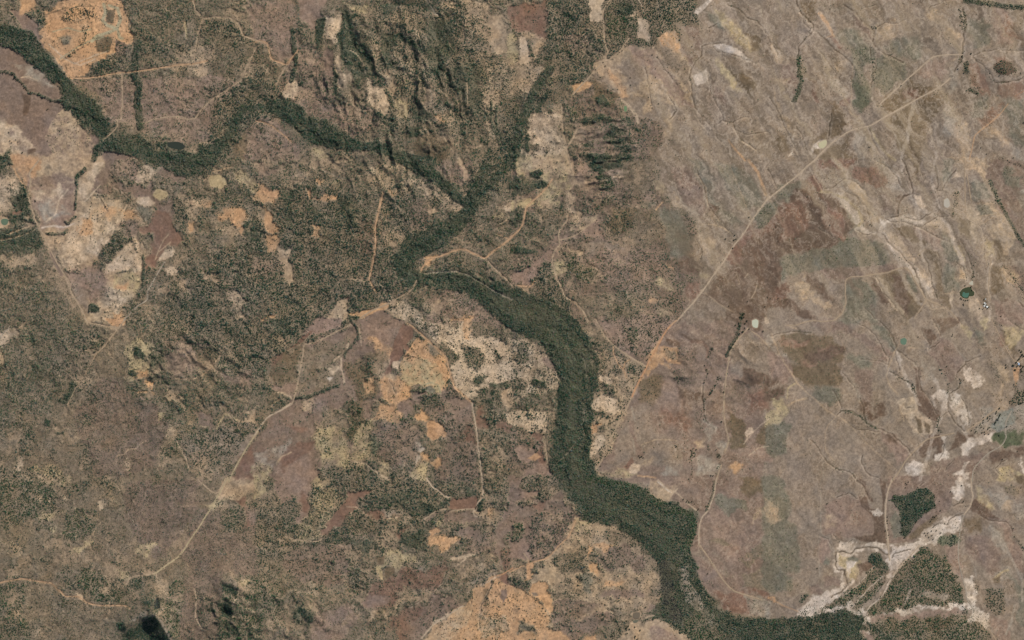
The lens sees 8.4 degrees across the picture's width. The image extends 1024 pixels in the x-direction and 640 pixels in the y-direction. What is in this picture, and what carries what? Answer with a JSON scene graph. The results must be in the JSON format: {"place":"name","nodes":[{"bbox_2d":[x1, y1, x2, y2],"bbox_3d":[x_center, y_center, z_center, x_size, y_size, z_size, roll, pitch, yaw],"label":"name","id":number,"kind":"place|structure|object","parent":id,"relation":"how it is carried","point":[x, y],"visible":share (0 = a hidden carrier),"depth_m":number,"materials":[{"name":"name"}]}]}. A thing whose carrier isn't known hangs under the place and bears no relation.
{"place":"outdoors","nodes":[
{"label":"outdoors","id":0,"kind":"place"},
{"bbox_2d":[1,219,7,224],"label":"pond water","id":1,"kind":"structure","parent":0,"point":[4,221],"depth_m":42000.62,"materials":[{"name":"green liquid"}]},
{"bbox_2d":[28,160,87,322],"bbox_3d":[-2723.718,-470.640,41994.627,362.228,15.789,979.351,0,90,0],"label":"dirt road","id":2,"kind":"structure","parent":0,"point":[47,243],"depth_m":41997.71,"materials":[{"name":"soil"}]},
{"bbox_2d":[0,578,129,608],"bbox_3d":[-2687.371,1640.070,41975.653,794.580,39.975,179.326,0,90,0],"label":"dirt road","id":3,"kind":"structure","parent":0,"point":[66,596],"depth_m":41985.18,"materials":[{"name":"soil"}]},
{"bbox_2d":[84,318,117,327],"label":"dirt road","id":4,"kind":"structure","parent":0,"point":[101,325],"depth_m":41986.83,"materials":[{"name":"brown soil"}]},
{"bbox_2d":[93,319,125,354],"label":"dirt road","id":5,"kind":"structure","parent":0,"point":[110,337],"depth_m":41988.95,"materials":[{"name":"soil"}]},
{"bbox_2d":[103,73,122,140],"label":"dirt road","id":6,"kind":"structure","parent":0,"point":[122,109],"depth_m":41995.22,"materials":[{"name":"brown soil"}]},
{"bbox_2d":[40,40,205,78],"bbox_3d":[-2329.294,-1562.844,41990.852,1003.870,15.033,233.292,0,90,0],"label":"dirt road","id":7,"kind":"structure","parent":0,"point":[118,72],"depth_m":41993.18,"materials":[{"name":"brown soil"}]},
{"bbox_2d":[122,574,150,587],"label":"dirt road","id":8,"kind":"structure","parent":0,"point":[134,576],"depth_m":41969.36,"materials":[{"name":"beige soil"}]},
{"bbox_2d":[124,262,164,319],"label":"dirt road","id":9,"kind":"structure","parent":0,"point":[147,292],"depth_m":41989.12,"materials":[{"name":"soil"}]},
{"bbox_2d":[167,142,184,149],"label":"pond water","id":10,"kind":"structure","parent":0,"point":[177,145],"depth_m":41997.99,"materials":[{"name":"teal liquid"}]},
{"bbox_2d":[154,478,227,573],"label":"dirt road","id":11,"kind":"structure","parent":0,"point":[195,531],"depth_m":41984.85,"materials":[{"name":"beige soil"}]},
{"bbox_2d":[193,0,203,62],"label":"dirt road","id":12,"kind":"structure","parent":0,"point":[198,31],"depth_m":41989.43,"materials":[{"name":"brown soil"}]},
{"bbox_2d":[146,48,255,122],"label":"dirt road","id":13,"kind":"structure","parent":0,"point":[212,98],"depth_m":41999.56,"materials":[{"name":"brown soil"}]},
{"bbox_2d":[197,479,225,493],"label":"dirt road","id":14,"kind":"structure","parent":0,"point":[210,490],"depth_m":41996.21,"materials":[{"name":"beige soil"}]},
{"bbox_2d":[204,16,260,41],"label":"dirt road","id":15,"kind":"structure","parent":0,"point":[238,24],"depth_m":41986.13,"materials":[{"name":"soil"}]},
{"bbox_2d":[228,431,257,481],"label":"dirt road","id":16,"kind":"structure","parent":0,"point":[242,455],"depth_m":41997.45,"materials":[{"name":"beige soil"}]},
{"bbox_2d":[254,403,291,435],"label":"dirt road","id":17,"kind":"structure","parent":0,"point":[271,415],"depth_m":41997.48,"materials":[{"name":"beige soil"}]},
{"bbox_2d":[256,120,291,141],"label":"dirt road","id":18,"kind":"structure","parent":0,"point":[275,128],"depth_m":41994.35,"materials":[{"name":"soil"}]},
{"bbox_2d":[255,40,297,64],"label":"dirt road","id":19,"kind":"structure","parent":0,"point":[271,58],"depth_m":41987.72,"materials":[{"name":"soil"}]},
{"bbox_2d":[292,324,350,403],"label":"dirt road","id":20,"kind":"structure","parent":0,"point":[302,356],"depth_m":42005.67,"materials":[{"name":"brown soil"}]},
{"bbox_2d":[369,193,382,291],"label":"dirt road","id":21,"kind":"structure","parent":0,"point":[375,241],"depth_m":41989.82,"materials":[{"name":"brown soil"}]},
{"bbox_2d":[360,280,416,318],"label":"dirt road","id":22,"kind":"structure","parent":0,"point":[390,302],"depth_m":41998.85,"materials":[{"name":"soil"}]},
{"bbox_2d":[426,478,449,497],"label":"dirt road","id":23,"kind":"structure","parent":0,"point":[436,489],"depth_m":42000.76,"materials":[{"name":"beige soil"}]},
{"bbox_2d":[407,323,471,402],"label":"dirt road","id":24,"kind":"structure","parent":0,"point":[446,359],"depth_m":41993.94,"materials":[{"name":"brown soil"}]},
{"bbox_2d":[421,606,462,638],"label":"dirt road","id":25,"kind":"structure","parent":0,"point":[441,619],"depth_m":41993.14,"materials":[{"name":"beige soil"}]},
{"bbox_2d":[421,235,513,270],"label":"dirt road","id":26,"kind":"structure","parent":0,"point":[464,249],"depth_m":41995.42,"materials":[{"name":"brown soil"}]},
{"bbox_2d":[472,403,482,477],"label":"dirt road","id":27,"kind":"structure","parent":0,"point":[477,441],"depth_m":41993.57,"materials":[{"name":"beige soil"}]},
{"bbox_2d":[0,0,1023,639],"bbox_3d":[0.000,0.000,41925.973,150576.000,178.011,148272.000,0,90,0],"label":"ground","id":28,"kind":"structure","parent":0,"point":[734,178],"depth_m":41995.77,"materials":[{"name":"soil"}]},
{"bbox_2d":[0,0,1022,639],"bbox_3d":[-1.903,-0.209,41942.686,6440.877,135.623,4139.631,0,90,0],"label":"dry scrub","id":29,"kind":"object","parent":28,"relation":"on","point":[166,494],"visible":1,"depth_m":41987.96,"materials":[{"name":"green plant"}]},
{"bbox_2d":[0,0,1023,639],"bbox_3d":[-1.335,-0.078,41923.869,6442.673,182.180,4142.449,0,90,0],"label":"open woodland","id":30,"kind":"object","parent":28,"relation":"on","point":[346,276],"visible":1,"depth_m":41988.13,"materials":[{"name":"green plant"}]},
{"bbox_2d":[0,0,1023,639],"bbox_3d":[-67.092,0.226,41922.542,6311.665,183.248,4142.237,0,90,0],"label":"riverside forest","id":31,"kind":"object","parent":28,"relation":"on","point":[444,278],"visible":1,"depth_m":41984.21,"materials":[{"name":"green plant"}]},
{"bbox_2d":[510,421,547,462],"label":"dirt road","id":32,"kind":"structure","parent":0,"point":[537,431],"depth_m":41998.12,"materials":[{"name":"beige soil"}]},
{"bbox_2d":[510,179,552,236],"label":"dirt road","id":33,"kind":"structure","parent":0,"point":[528,204],"depth_m":41992.26,"materials":[{"name":"brown soil"}]},
{"bbox_2d":[510,520,575,571],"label":"dirt road","id":34,"kind":"structure","parent":0,"point":[552,552],"depth_m":41989.52,"materials":[{"name":"soil"}]},
{"bbox_2d":[561,106,568,157],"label":"dirt road","id":35,"kind":"structure","parent":0,"point":[563,131],"depth_m":41985.18,"materials":[{"name":"soil"}]},
{"bbox_2d":[559,128,577,160],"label":"dirt road","id":36,"kind":"structure","parent":0,"point":[569,143],"depth_m":41978.95,"materials":[{"name":"brown soil"}]},
{"bbox_2d":[552,159,588,320],"bbox_3d":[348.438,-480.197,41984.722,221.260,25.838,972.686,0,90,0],"label":"dirt road","id":37,"kind":"structure","parent":0,"point":[560,243],"depth_m":41985.93,"materials":[{"name":"brown soil"}]},
{"bbox_2d":[560,219,596,240],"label":"dirt road","id":38,"kind":"structure","parent":0,"point":[578,233],"depth_m":41994.14,"materials":[{"name":"soil"}]},
{"bbox_2d":[572,0,609,94],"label":"dirt road","id":39,"kind":"structure","parent":0,"point":[605,57],"depth_m":41992.35,"materials":[{"name":"brown soil"}]},
{"bbox_2d":[596,397,631,469],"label":"dirt road","id":40,"kind":"structure","parent":0,"point":[614,430],"depth_m":41990.84,"materials":[{"name":"brown soil"}]},
{"bbox_2d":[603,39,628,64],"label":"dirt road","id":41,"kind":"structure","parent":0,"point":[616,53],"depth_m":41990.42,"materials":[{"name":"soil"}]},
{"bbox_2d":[595,319,644,366],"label":"dirt road","id":42,"kind":"structure","parent":0,"point":[615,346],"depth_m":41988.16,"materials":[{"name":"soil"}]},
{"bbox_2d":[613,346,626,377],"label":"dirt road","id":43,"kind":"structure","parent":0,"point":[617,362],"depth_m":41987.57,"materials":[{"name":"brown soil"}]},
{"bbox_2d":[633,612,639,618],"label":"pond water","id":44,"kind":"structure","parent":0,"point":[636,615],"depth_m":41998.89,"materials":[{"name":"brown liquid"}]},
{"bbox_2d":[631,325,670,396],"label":"dirt road","id":45,"kind":"structure","parent":0,"point":[649,361],"depth_m":41993.34,"materials":[{"name":"brown soil"}]},
{"bbox_2d":[698,478,716,544],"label":"dirt road","id":46,"kind":"structure","parent":0,"point":[706,512],"depth_m":41994.40,"materials":[{"name":"beige soil"}]},
{"bbox_2d":[677,197,768,320],"bbox_3d":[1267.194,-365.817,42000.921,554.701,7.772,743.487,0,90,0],"label":"dirt road","id":47,"kind":"structure","parent":0,"point":[725,258],"depth_m":42000.34,"materials":[{"name":"brown soil"}]},
{"bbox_2d":[699,545,760,599],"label":"dirt road","id":48,"kind":"structure","parent":0,"point":[723,580],"depth_m":41998.68,"materials":[{"name":"beige soil"}]},
{"bbox_2d":[723,329,747,451],"bbox_3d":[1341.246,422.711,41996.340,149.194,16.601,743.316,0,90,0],"label":"dirt road","id":49,"kind":"structure","parent":0,"point":[725,385],"depth_m":41997.39,"materials":[{"name":"brown soil"}]},
{"bbox_2d":[752,319,757,327],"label":"pond water","id":50,"kind":"structure","parent":0,"point":[755,323],"depth_m":42002.75,"materials":[{"name":"beige liquid"}]},
{"bbox_2d":[769,159,816,198],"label":"dirt road","id":51,"kind":"structure","parent":0,"point":[793,178],"depth_m":41997.71,"materials":[{"name":"beige soil"}]},
{"bbox_2d":[786,320,833,325],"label":"dirt road","id":52,"kind":"structure","parent":0,"point":[808,321],"depth_m":42000.53,"materials":[{"name":"soil"}]},
{"bbox_2d":[819,140,826,147],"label":"pond water","id":53,"kind":"structure","parent":0,"point":[822,144],"depth_m":42000.57,"materials":[{"name":"beige liquid"}]},
{"bbox_2d":[834,268,918,320],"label":"dirt road","id":54,"kind":"structure","parent":0,"point":[870,275],"depth_m":42002.85,"materials":[{"name":"soil"}]},
{"bbox_2d":[814,78,949,160],"bbox_3d":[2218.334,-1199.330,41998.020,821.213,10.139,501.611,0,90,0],"label":"dirt road","id":55,"kind":"structure","parent":0,"point":[880,119],"depth_m":41998.47,"materials":[{"name":"soil"}]},
{"bbox_2d":[885,479,892,559],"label":"dirt road","id":56,"kind":"structure","parent":0,"point":[885,518],"depth_m":42003.08,"materials":[{"name":"beige soil"}]},
{"bbox_2d":[900,338,906,344],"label":"pond water","id":57,"kind":"structure","parent":0,"point":[903,341],"depth_m":42003.98,"materials":[{"name":"green liquid"}]},
{"bbox_2d":[893,546,918,574],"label":"dirt road","id":58,"kind":"structure","parent":0,"point":[905,560],"depth_m":42002.44,"materials":[{"name":"beige soil"}]},
{"bbox_2d":[878,54,962,105],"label":"dirt road","id":59,"kind":"structure","parent":0,"point":[914,73],"depth_m":41997.82,"materials":[{"name":"brown soil"}]},
{"bbox_2d":[892,433,953,480],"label":"dirt road","id":60,"kind":"structure","parent":0,"point":[916,448],"depth_m":42002.21,"materials":[{"name":"beige soil"}]},
{"bbox_2d":[919,288,957,319],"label":"dirt road","id":61,"kind":"structure","parent":0,"point":[936,303],"depth_m":41998.28,"materials":[{"name":"soil"}]},
{"bbox_2d":[944,198,949,207],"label":"pond water","id":62,"kind":"structure","parent":0,"point":[946,203],"depth_m":42001.94,"materials":[{"name":"beige liquid"}]},
{"bbox_2d":[964,158,965,210],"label":"dirt road","id":63,"kind":"structure","parent":0,"point":[964,181],"depth_m":42000.48,"materials":[{"name":"soil"}]},
{"bbox_2d":[958,515,973,610],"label":"dirt road","id":64,"kind":"structure","parent":0,"point":[959,564],"depth_m":42004.31,"materials":[{"name":"beige soil"}]},
{"bbox_2d":[960,287,973,298],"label":"pond water","id":65,"kind":"structure","parent":0,"point":[968,290],"depth_m":41995.12,"materials":[{"name":"green liquid"}]},
{"bbox_2d":[952,207,983,253],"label":"dirt road","id":66,"kind":"structure","parent":0,"point":[973,222],"depth_m":42000.70,"materials":[{"name":"soil"}]},
{"bbox_2d":[964,479,972,514],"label":"dirt road","id":67,"kind":"structure","parent":0,"point":[972,497],"depth_m":41997.29,"materials":[{"name":"beige soil"}]},
{"bbox_2d":[967,402,1005,430],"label":"dirt road","id":68,"kind":"structure","parent":0,"point":[986,416],"depth_m":41995.12,"materials":[{"name":"soil"}]},
{"bbox_2d":[969,104,1007,159],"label":"dirt road","id":69,"kind":"structure","parent":0,"point":[983,128],"depth_m":41999.92,"materials":[{"name":"brown soil"}]},
{"bbox_2d":[988,257,991,300],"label":"dirt road","id":70,"kind":"structure","parent":0,"point":[988,279],"depth_m":41992.29,"materials":[{"name":"brown soil"}]},
{"bbox_2d":[972,411,1011,481],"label":"dirt road","id":71,"kind":"structure","parent":0,"point":[992,450],"depth_m":41994.84,"materials":[{"name":"beige soil"}]},
{"bbox_2d":[991,319,1023,361],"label":"dirt road","id":72,"kind":"structure","parent":0,"point":[1003,343],"depth_m":41987.99,"materials":[{"name":"soil"}]}
]}

